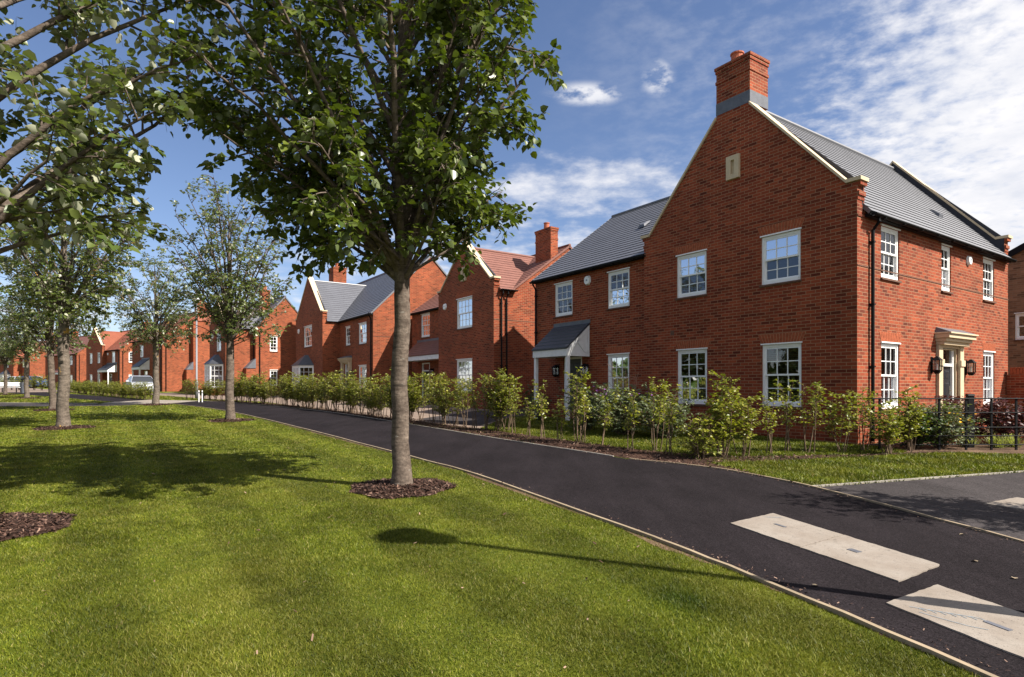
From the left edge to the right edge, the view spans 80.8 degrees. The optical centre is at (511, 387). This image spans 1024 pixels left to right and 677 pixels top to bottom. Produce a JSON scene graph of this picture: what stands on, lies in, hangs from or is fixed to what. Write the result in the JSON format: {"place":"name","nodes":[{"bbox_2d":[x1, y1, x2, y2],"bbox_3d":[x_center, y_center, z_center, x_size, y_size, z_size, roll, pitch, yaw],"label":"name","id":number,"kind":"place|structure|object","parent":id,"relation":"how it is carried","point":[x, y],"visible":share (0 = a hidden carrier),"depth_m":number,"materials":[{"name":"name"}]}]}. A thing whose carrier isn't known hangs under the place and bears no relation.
{"place":"outdoors","nodes":[
{"label":"outdoors","id":0,"kind":"place"},
{"bbox_2d":[0,403,141,406],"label":"cross path","id":1,"kind":"structure","parent":0,"point":[36,404],"depth_m":30.77,"materials":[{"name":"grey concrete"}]},
{"bbox_2d":[100,400,191,403],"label":"crossing paving","id":2,"kind":"structure","parent":0,"point":[148,401],"depth_m":33.05,"materials":[{"name":"concrete"}]},
{"bbox_2d":[0,422,529,493],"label":"lawn grass","id":3,"kind":"structure","parent":0,"point":[159,428],"depth_m":10.75,"materials":[{"name":"green plant"}]},
{"bbox_2d":[0,387,1021,676],"bbox_3d":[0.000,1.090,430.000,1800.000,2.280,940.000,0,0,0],"label":"ground","id":4,"kind":"structure","parent":0,"point":[468,615],"depth_m":3.99,"materials":[{"name":"green plant"}]},
{"bbox_2d":[0,304,30,393],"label":"lime tree","id":5,"kind":"object","parent":4,"relation":"on","point":[6,362],"visible":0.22,"depth_m":46.78,"materials":[{"name":"green plant"}]},
{"bbox_2d":[0,338,54,386],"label":"detached house","id":6,"kind":"structure","parent":4,"relation":"on","point":[35,368],"depth_m":92.93,"materials":[{"name":"red brick"}]},
{"bbox_2d":[0,290,75,397],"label":"lime tree","id":7,"kind":"object","parent":4,"relation":"on","point":[27,355],"visible":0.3,"depth_m":38.85,"materials":[{"name":"green plant"}]},
{"bbox_2d":[0,510,77,540],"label":"mulch ring","id":8,"kind":"object","parent":4,"relation":"on","point":[16,524],"visible":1,"depth_m":5.84,"materials":[{"name":"brown wood"}]},
{"bbox_2d":[0,232,111,408],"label":"silver lime tree","id":9,"kind":"object","parent":4,"relation":"on","point":[50,344],"visible":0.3,"depth_m":25.48,"materials":[{"name":"green plant"}]},
{"bbox_2d":[32,424,95,430],"bbox_3d":[-12.593,1.112,16.851,1.564,0.124,1.519,0,0,0],"label":"mulch ring","id":10,"kind":"object","parent":4,"relation":"on","point":[55,427],"visible":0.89,"depth_m":16.63,"materials":[{"name":"brown soil"}]},
{"bbox_2d":[44,331,89,386],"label":"detached house","id":11,"kind":"structure","parent":4,"relation":"on","point":[78,367],"depth_m":82.83,"materials":[{"name":"red brick"}]},
{"bbox_2d":[9,392,146,401],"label":"path beyond crossing","id":12,"kind":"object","parent":4,"relation":"on","point":[99,398],"visible":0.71,"depth_m":40.74,"materials":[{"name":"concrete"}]},
{"bbox_2d":[0,138,161,426],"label":"silver lime tree","id":13,"kind":"object","parent":4,"relation":"on","point":[63,308],"visible":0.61,"depth_m":16.71,"materials":[{"name":"green plant"}]},
{"bbox_2d":[86,320,152,386],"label":"detached house","id":14,"kind":"structure","parent":4,"relation":"on","point":[107,359],"depth_m":74.69,"materials":[{"name":"red brick"}]},
{"bbox_2d":[0,0,251,274],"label":"silver lime tree","id":15,"kind":"object","parent":4,"relation":"on","point":[62,184],"visible":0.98,"depth_m":5.98,"materials":[{"name":"green plant"}]},
{"bbox_2d":[0,392,311,421],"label":"lawn grass","id":16,"kind":"structure","parent":4,"relation":"on","point":[3,398],"depth_m":24.64,"materials":[{"name":"green plant"}]},
{"bbox_2d":[108,250,205,403],"bbox_3d":[-17.809,-2.870,30.350,4.780,7.819,4.494,0,0,30],"label":"lime tree","id":17,"kind":"object","parent":4,"relation":"on","point":[156,335],"visible":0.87,"depth_m":30.17,"materials":[{"name":"green plant"}]},
{"bbox_2d":[129,302,210,391],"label":"detached house","id":18,"kind":"structure","parent":4,"relation":"on","point":[177,367],"depth_m":57.61,"materials":[{"name":"red brick"}]},
{"bbox_2d":[146,174,295,418],"bbox_3d":[-9.340,-2.879,19.820,4.461,8.250,4.659,0,0,0],"label":"silver lime tree","id":19,"kind":"object","parent":4,"relation":"on","point":[230,318],"visible":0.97,"depth_m":19.32,"materials":[{"name":"green plant"}]},
{"bbox_2d":[151,393,291,400],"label":"paved forecourt beyond","id":20,"kind":"object","parent":4,"relation":"on","point":[193,396],"visible":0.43,"depth_m":42.70,"materials":[{"name":"grey concrete"}]},
{"bbox_2d":[204,287,297,394],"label":"detached house","id":21,"kind":"structure","parent":4,"relation":"on","point":[277,358],"depth_m":46.70,"materials":[{"name":"brick"}]},
{"bbox_2d":[204,355,222,394],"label":"bay window","id":22,"kind":"structure","parent":21,"relation":"in","point":[215,360],"depth_m":45.52,"materials":[{"name":"white paint"}]},
{"bbox_2d":[147,0,566,485],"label":"lime tree","id":23,"kind":"object","parent":4,"relation":"on","point":[429,154],"visible":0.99,"depth_m":7.22,"materials":[{"name":"green plant"}]},
{"bbox_2d":[291,255,446,398],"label":"detached house","id":24,"kind":"structure","parent":4,"relation":"on","point":[341,323],"depth_m":38.93,"materials":[{"name":"brick"}]},
{"bbox_2d":[291,355,313,393],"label":"bay window","id":25,"kind":"structure","parent":24,"relation":"in","point":[305,361],"depth_m":40.96,"materials":[{"name":"white paint"}]},
{"bbox_2d":[265,400,508,428],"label":"paved forecourt","id":26,"kind":"structure","parent":4,"relation":"on","point":[416,415],"depth_m":26.21,"materials":[{"name":"grey concrete"}]},
{"bbox_2d":[349,477,456,498],"bbox_3d":[-1.436,1.282,7.835,1.430,0.127,1.430,0,0,0],"label":"mulch ring","id":27,"kind":"object","parent":4,"relation":"on","point":[384,488],"visible":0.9,"depth_m":7.63,"materials":[{"name":"brown wood"}]},
{"bbox_2d":[201,400,612,456],"bbox_3d":[-7.683,1.044,23.640,1.471,0.536,31.726,0,0,-39],"label":"curb","id":28,"kind":"object","parent":4,"relation":"on","point":[461,432],"visible":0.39,"depth_m":14.65,"materials":[{"name":"concrete"}]},
{"bbox_2d":[420,409,530,425],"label":"asphalt drive","id":29,"kind":"structure","parent":4,"relation":"on","point":[479,417],"depth_m":21.11,"materials":[{"name":"grey asphalt"}]},
{"bbox_2d":[407,222,571,408],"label":"detached house","id":30,"kind":"structure","parent":4,"relation":"on","point":[481,319],"depth_m":27.62,"materials":[{"name":"red brick"}]},
{"bbox_2d":[420,312,429,338],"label":"window","id":31,"kind":"structure","parent":30,"relation":"in","point":[425,317],"depth_m":33.80,"materials":[{"name":"white glass"}]},
{"bbox_2d":[456,353,472,391],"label":"window","id":32,"kind":"structure","parent":30,"relation":"in","point":[464,367],"depth_m":28.08,"materials":[{"name":"white paint"}]},
{"bbox_2d":[456,291,472,329],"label":"window","id":33,"kind":"structure","parent":30,"relation":"in","point":[464,306],"depth_m":28.12,"materials":[{"name":"white glass"}]},
{"bbox_2d":[556,382,607,429],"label":"lavender bush","id":34,"kind":"object","parent":4,"relation":"on","point":[591,420],"visible":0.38,"depth_m":16.10,"materials":[{"name":"green plant"}]},
{"bbox_2d":[168,403,998,676],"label":"path edging","id":35,"kind":"object","parent":4,"relation":"on","point":[909,641],"visible":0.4,"depth_m":4.23,"materials":[{"name":"beige concrete"}]},
{"bbox_2d":[572,382,655,435],"bbox_3d":[2.645,0.544,14.771,1.840,1.407,1.947,0,0,39],"label":"lavender bush","id":36,"kind":"object","parent":4,"relation":"on","point":[617,425],"visible":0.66,"depth_m":14.70,"materials":[{"name":"plant"}]},
{"bbox_2d":[627,390,698,437],"bbox_3d":[3.536,0.661,14.102,1.716,1.198,1.629,0,0,0],"label":"grey leaved bush","id":37,"kind":"object","parent":4,"relation":"on","point":[678,418],"visible":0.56,"depth_m":13.96,"materials":[{"name":"green plant"}]},
{"bbox_2d":[481,418,870,463],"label":"front lawn grass","id":38,"kind":"structure","parent":4,"relation":"on","point":[593,434],"depth_m":13.63,"materials":[{"name":"green plant"}]},
{"bbox_2d":[756,391,782,452],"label":"hedge shrub","id":39,"kind":"object","parent":4,"relation":"on","point":[768,415],"visible":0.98,"depth_m":11.28,"materials":[{"name":"green plant"}]},
{"bbox_2d":[529,50,1016,444],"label":"detached house","id":40,"kind":"structure","parent":4,"relation":"on","point":[761,248],"depth_m":15.39,"materials":[{"name":"brick"}]},
{"bbox_2d":[553,280,572,317],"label":"window","id":41,"kind":"structure","parent":40,"relation":"in","point":[565,314],"depth_m":21.17,"materials":[{"name":"white paint"}]},
{"bbox_2d":[570,359,580,406],"bbox_3d":[2.149,0.060,20.697,0.050,2.060,0.820,0,0,-35],"label":"door","id":42,"kind":"structure","parent":40,"relation":"in","point":[574,363],"depth_m":20.68,"materials":[{"name":"wood"}]},
{"bbox_2d":[606,267,629,309],"bbox_3d":[3.357,-3.069,18.852,0.160,1.227,1.010,0,0,-35],"label":"window","id":43,"kind":"structure","parent":40,"relation":"in","point":[618,298],"depth_m":18.92,"materials":[{"name":"white paint"}]},
{"bbox_2d":[605,345,631,401],"bbox_3d":[3.351,-0.394,18.860,0.160,1.779,1.170,0,0,-35],"label":"window","id":44,"kind":"structure","parent":40,"relation":"in","point":[622,352],"depth_m":18.91,"materials":[{"name":"white paint"}]},
{"bbox_2d":[674,339,709,405],"bbox_3d":[4.904,-0.390,16.335,0.160,1.769,1.210,0,0,-35],"label":"window","id":45,"kind":"structure","parent":40,"relation":"in","point":[695,386],"depth_m":16.36,"materials":[{"name":"white paint"}]},
{"bbox_2d":[674,240,709,299],"bbox_3d":[4.893,-3.155,16.351,0.160,1.459,1.210,0,0,-35],"label":"window","id":46,"kind":"structure","parent":40,"relation":"in","point":[693,264],"depth_m":16.37,"materials":[{"name":"white paint"}]},
{"bbox_2d":[757,217,804,286],"bbox_3d":[6.360,-3.155,14.218,0.160,1.459,1.210,0,0,-35],"label":"window","id":47,"kind":"structure","parent":40,"relation":"in","point":[787,245],"depth_m":14.21,"materials":[{"name":"white paint"}]},
{"bbox_2d":[758,331,805,408],"bbox_3d":[6.372,-0.390,14.202,0.160,1.769,1.210,0,0,-35],"label":"window","id":48,"kind":"structure","parent":40,"relation":"in","point":[781,340],"depth_m":14.22,"materials":[{"name":"white paint"}]},
{"bbox_2d":[879,331,901,410],"bbox_3d":[8.514,-0.360,13.688,1.100,1.769,0.267,0,0,-35],"label":"window","id":49,"kind":"structure","parent":40,"relation":"in","point":[889,382],"depth_m":13.75,"materials":[{"name":"white paint"}]},
{"bbox_2d":[880,223,901,282],"bbox_3d":[8.506,-3.014,13.682,0.940,1.237,0.267,0,0,-35],"label":"window","id":50,"kind":"structure","parent":40,"relation":"in","point":[888,232],"depth_m":13.76,"materials":[{"name":"white paint"}]},
{"bbox_2d":[941,243,952,293],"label":"window","id":51,"kind":"structure","parent":40,"relation":"in","point":[945,271],"depth_m":15.49,"materials":[{"name":"white paint"}]},
{"bbox_2d":[943,366,951,406],"bbox_3d":[11.146,0.275,15.510,0.760,1.630,0.090,0,0,-35],"label":"door","id":52,"kind":"structure","parent":40,"relation":"in","point":[946,370],"depth_m":15.56,"materials":[{"name":"grey wood"}]},
{"bbox_2d":[982,342,995,405],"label":"window","id":53,"kind":"structure","parent":40,"relation":"in","point":[988,348],"depth_m":17.08,"materials":[{"name":"white paint"}]},
{"bbox_2d":[983,256,996,303],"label":"window","id":54,"kind":"structure","parent":40,"relation":"in","point":[989,299],"depth_m":17.12,"materials":[{"name":"white paint"}]},
{"bbox_2d":[773,379,798,450],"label":"hedge shrub","id":55,"kind":"object","parent":4,"relation":"on","point":[788,410],"visible":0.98,"depth_m":11.60,"materials":[{"name":"green plant"}]},
{"bbox_2d":[793,380,829,452],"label":"hedge shrub","id":56,"kind":"object","parent":4,"relation":"on","point":[816,403],"visible":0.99,"depth_m":11.35,"materials":[{"name":"green plant"}]},
{"bbox_2d":[629,458,1023,542],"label":"curb","id":57,"kind":"structure","parent":4,"relation":"on","point":[943,520],"depth_m":6.92,"materials":[{"name":"grey concrete"}]},
{"bbox_2d":[816,390,866,452],"bbox_3d":[6.319,0.671,11.501,0.846,1.246,0.770,0,0,-3],"label":"hedge shrub","id":58,"kind":"object","parent":4,"relation":"on","point":[847,425],"visible":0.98,"depth_m":11.47,"materials":[{"name":"green plant"}]},
{"bbox_2d":[686,444,1023,486],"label":"verge grass","id":59,"kind":"structure","parent":4,"relation":"on","point":[937,463],"depth_m":9.80,"materials":[{"name":"green plant"}]},
{"bbox_2d":[848,388,877,450],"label":"hedge shrub","id":60,"kind":"object","parent":4,"relation":"on","point":[868,406],"visible":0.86,"depth_m":11.82,"materials":[{"name":"green plant"}]},
{"bbox_2d":[813,471,1022,486],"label":"drive edging","id":61,"kind":"object","parent":4,"relation":"on","point":[893,480],"visible":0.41,"depth_m":8.48,"materials":[{"name":"concrete"}]},
{"bbox_2d":[864,398,1023,449],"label":"railing fence","id":62,"kind":"object","parent":4,"relation":"on","point":[991,427],"visible":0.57,"depth_m":11.89,"materials":[{"name":"black metal"}]},
{"bbox_2d":[965,394,974,447],"bbox_3d":[9.400,0.710,12.350,0.150,1.150,0.100,0,0,0],"label":"square post","id":63,"kind":"object","parent":4,"relation":"on","point":[970,407],"visible":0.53,"depth_m":12.31,"materials":[{"name":"black metal"}]},
{"bbox_2d":[1006,367,1023,420],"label":"garden wall","id":64,"kind":"structure","parent":4,"relation":"on","point":[1015,383],"depth_m":17.52,"materials":[{"name":"red brick"}]},
{"bbox_2d":[1008,243,1023,374],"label":"brick house","id":65,"kind":"structure","parent":4,"relation":"on","point":[1016,314],"depth_m":21.70,"materials":[{"name":"red brick"}]},
{"bbox_2d":[0,0,1023,340],"label":"sky","id":66,"kind":"structure","parent":0,"point":[934,89],"materials":[{"name":"blue"}]},
{"bbox_2d":[207,400,950,483],"bbox_3d":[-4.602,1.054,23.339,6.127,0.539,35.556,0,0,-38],"label":"hedge bed soil","id":67,"kind":"structure","parent":0,"point":[614,452],"depth_m":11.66,"materials":[{"name":"brown soil"}]},
{"bbox_2d":[302,374,318,408],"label":"hedge shrub","id":68,"kind":"object","parent":67,"relation":"on","point":[311,399],"visible":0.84,"depth_m":26.89,"materials":[{"name":"green plant"}]},
{"bbox_2d":[322,368,344,410],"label":"hedge shrub","id":69,"kind":"object","parent":67,"relation":"on","point":[333,397],"visible":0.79,"depth_m":24.91,"materials":[{"name":"green plant"}]},
{"bbox_2d":[337,370,360,411],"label":"hedge shrub","id":70,"kind":"object","parent":67,"relation":"on","point":[345,386],"visible":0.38,"depth_m":24.11,"materials":[{"name":"green plant"}]},
{"bbox_2d":[351,376,371,413],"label":"hedge shrub","id":71,"kind":"object","parent":67,"relation":"on","point":[360,389],"visible":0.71,"depth_m":22.75,"materials":[{"name":"green plant"}]},
{"bbox_2d":[359,373,380,415],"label":"hedge shrub","id":72,"kind":"object","parent":67,"relation":"on","point":[371,389],"visible":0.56,"depth_m":22.03,"materials":[{"name":"green plant"}]},
{"bbox_2d":[366,385,388,416],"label":"hedge shrub","id":73,"kind":"object","parent":67,"relation":"on","point":[374,405],"visible":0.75,"depth_m":21.57,"materials":[{"name":"green plant"}]},
{"bbox_2d":[407,376,423,420],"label":"hedge shrub","id":74,"kind":"object","parent":67,"relation":"on","point":[414,397],"visible":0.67,"depth_m":19.44,"materials":[{"name":"green plant"}]},
{"bbox_2d":[410,372,434,419],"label":"hedge shrub","id":75,"kind":"object","parent":67,"relation":"on","point":[425,387],"visible":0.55,"depth_m":19.96,"materials":[{"name":"green plant"}]},
{"bbox_2d":[423,372,442,421],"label":"hedge shrub","id":76,"kind":"object","parent":67,"relation":"on","point":[428,390],"visible":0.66,"depth_m":18.97,"materials":[{"name":"green plant"}]},
{"bbox_2d":[425,372,454,423],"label":"hedge shrub","id":77,"kind":"object","parent":67,"relation":"on","point":[438,397],"visible":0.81,"depth_m":18.11,"materials":[{"name":"green plant"}]},
{"bbox_2d":[438,375,468,425],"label":"hedge shrub","id":78,"kind":"object","parent":67,"relation":"on","point":[457,410],"visible":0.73,"depth_m":17.58,"materials":[{"name":"green plant"}]},
{"bbox_2d":[449,377,472,426],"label":"hedge shrub","id":79,"kind":"object","parent":67,"relation":"on","point":[461,393],"visible":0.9,"depth_m":17.12,"materials":[{"name":"green plant"}]},
{"bbox_2d":[464,378,479,428],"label":"hedge shrub","id":80,"kind":"object","parent":67,"relation":"on","point":[473,404],"visible":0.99,"depth_m":16.64,"materials":[{"name":"green plant"}]},
{"bbox_2d":[474,373,497,429],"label":"hedge shrub","id":81,"kind":"object","parent":67,"relation":"on","point":[486,377],"visible":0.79,"depth_m":16.32,"materials":[{"name":"green plant"}]},
{"bbox_2d":[479,367,516,429],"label":"hedge shrub","id":82,"kind":"object","parent":67,"relation":"on","point":[492,405],"visible":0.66,"depth_m":16.14,"materials":[{"name":"green plant"}]},
{"bbox_2d":[486,374,523,430],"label":"hedge shrub","id":83,"kind":"object","parent":67,"relation":"on","point":[511,381],"visible":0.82,"depth_m":15.90,"materials":[{"name":"green plant"}]},
{"bbox_2d":[504,387,522,433],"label":"hedge shrub","id":84,"kind":"object","parent":67,"relation":"on","point":[513,400],"visible":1,"depth_m":15.31,"materials":[{"name":"green plant"}]},
{"bbox_2d":[532,379,548,438],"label":"hedge shrub","id":85,"kind":"object","parent":67,"relation":"on","point":[542,413],"visible":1,"depth_m":14.06,"materials":[{"name":"green plant"}]},
{"bbox_2d":[547,399,568,440],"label":"hedge shrub","id":86,"kind":"object","parent":67,"relation":"on","point":[555,414],"visible":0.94,"depth_m":13.57,"materials":[{"name":"green plant"}]},
{"bbox_2d":[563,367,591,443],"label":"hedge shrub","id":87,"kind":"object","parent":67,"relation":"on","point":[583,396],"visible":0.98,"depth_m":13.03,"materials":[{"name":"green plant"}]},
{"bbox_2d":[598,389,620,444],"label":"hedge shrub","id":88,"kind":"object","parent":67,"relation":"on","point":[606,408],"visible":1,"depth_m":12.78,"materials":[{"name":"green plant"}]},
{"bbox_2d":[620,389,644,450],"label":"hedge shrub","id":89,"kind":"object","parent":67,"relation":"on","point":[626,420],"visible":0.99,"depth_m":11.80,"materials":[{"name":"green plant"}]},
{"bbox_2d":[640,377,671,450],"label":"hedge shrub","id":90,"kind":"object","parent":67,"relation":"on","point":[658,403],"visible":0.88,"depth_m":11.82,"materials":[{"name":"green plant"}]},
{"bbox_2d":[660,384,682,454],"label":"hedge shrub","id":91,"kind":"object","parent":67,"relation":"on","point":[668,422],"visible":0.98,"depth_m":11.22,"materials":[{"name":"green plant"}]},
{"bbox_2d":[671,414,731,458],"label":"hedge shrub","id":92,"kind":"object","parent":67,"relation":"on","point":[703,447],"visible":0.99,"depth_m":10.60,"materials":[{"name":"green plant"}]},
{"bbox_2d":[697,370,752,457],"bbox_3d":[3.865,0.493,10.774,0.999,1.644,0.947,0,0,-27],"label":"hedge shrub","id":93,"kind":"object","parent":67,"relation":"on","point":[718,408],"visible":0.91,"depth_m":10.77,"materials":[{"name":"green plant"}]},
{"bbox_2d":[723,396,766,455],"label":"hedge shrub","id":94,"kind":"object","parent":67,"relation":"on","point":[747,432],"visible":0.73,"depth_m":10.91,"materials":[{"name":"green plant"}]},
{"bbox_2d":[860,399,907,453],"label":"hedge shrub","id":95,"kind":"object","parent":67,"relation":"on","point":[889,435],"visible":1,"depth_m":11.35,"materials":[{"name":"green plant"}]},
{"bbox_2d":[173,401,1023,676],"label":"path","id":96,"kind":"structure","parent":0,"point":[699,509],"depth_m":6.23,"materials":[{"name":"black asphalt"}]},
{"bbox_2d":[214,403,1013,675],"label":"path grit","id":97,"kind":"object","parent":96,"relation":"on","point":[781,574],"visible":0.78,"depth_m":4.85,"materials":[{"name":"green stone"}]},
{"bbox_2d":[730,513,938,581],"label":"cover slab","id":98,"kind":"structure","parent":96,"relation":"on","point":[894,565],"depth_m":5.10,"materials":[{"name":"concrete"}]},
{"bbox_2d":[886,584,1023,658],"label":"cover slab","id":99,"kind":"structure","parent":96,"relation":"on","point":[994,625],"depth_m":3.66,"materials":[{"name":"concrete"}]},
{"bbox_2d":[279,423,923,651],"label":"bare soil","id":100,"kind":"structure","parent":0,"point":[635,534],"depth_m":6.02,"materials":[{"name":"brown soil"}]},
{"bbox_2d":[821,472,1023,539],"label":"driveway","id":101,"kind":"structure","parent":0,"point":[962,500],"depth_m":7.31,"materials":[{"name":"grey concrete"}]},
{"bbox_2d":[984,497,1023,509],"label":"cover slab","id":102,"kind":"structure","parent":101,"relation":"on","point":[1016,502],"depth_m":6.86,"materials":[{"name":"concrete"}]},
{"bbox_2d":[873,428,1023,453],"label":"garden bed soil","id":103,"kind":"structure","parent":0,"point":[977,448],"depth_m":12.15,"materials":[{"name":"brown soil"}]},
{"bbox_2d":[888,384,932,450],"bbox_3d":[7.762,0.610,11.900,0.899,1.356,0.852,0,0,-42],"label":"hedge shrub","id":104,"kind":"object","parent":103,"relation":"on","point":[911,432],"visible":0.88,"depth_m":11.80,"materials":[{"name":"green plant"}]},
{"bbox_2d":[876,407,948,447],"bbox_3d":[8.065,0.813,12.227,1.286,0.967,1.254,0,0,0],"label":"dark bush","id":105,"kind":"object","parent":103,"relation":"on","point":[921,439],"visible":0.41,"depth_m":11.99,"materials":[{"name":"green plant"}]},
{"bbox_2d":[900,396,987,447],"bbox_3d":[8.614,0.741,12.360,1.730,1.108,1.547,0,0,0],"label":"yellow flowered bush","id":106,"kind":"object","parent":103,"relation":"on","point":[950,423],"visible":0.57,"depth_m":12.05,"materials":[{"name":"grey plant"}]},
{"bbox_2d":[932,395,1008,434],"bbox_3d":[10.299,0.716,13.600,1.342,1.107,1.372,0,0,0],"label":"purple leaved bush","id":107,"kind":"object","parent":103,"relation":"on","point":[958,402],"visible":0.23,"depth_m":13.50,"materials":[{"name":"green plant"}]},
{"bbox_2d":[974,395,1023,441],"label":"purple leaved bush","id":108,"kind":"object","parent":103,"relation":"on","point":[1000,419],"visible":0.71,"depth_m":12.93,"materials":[{"name":"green plant"}]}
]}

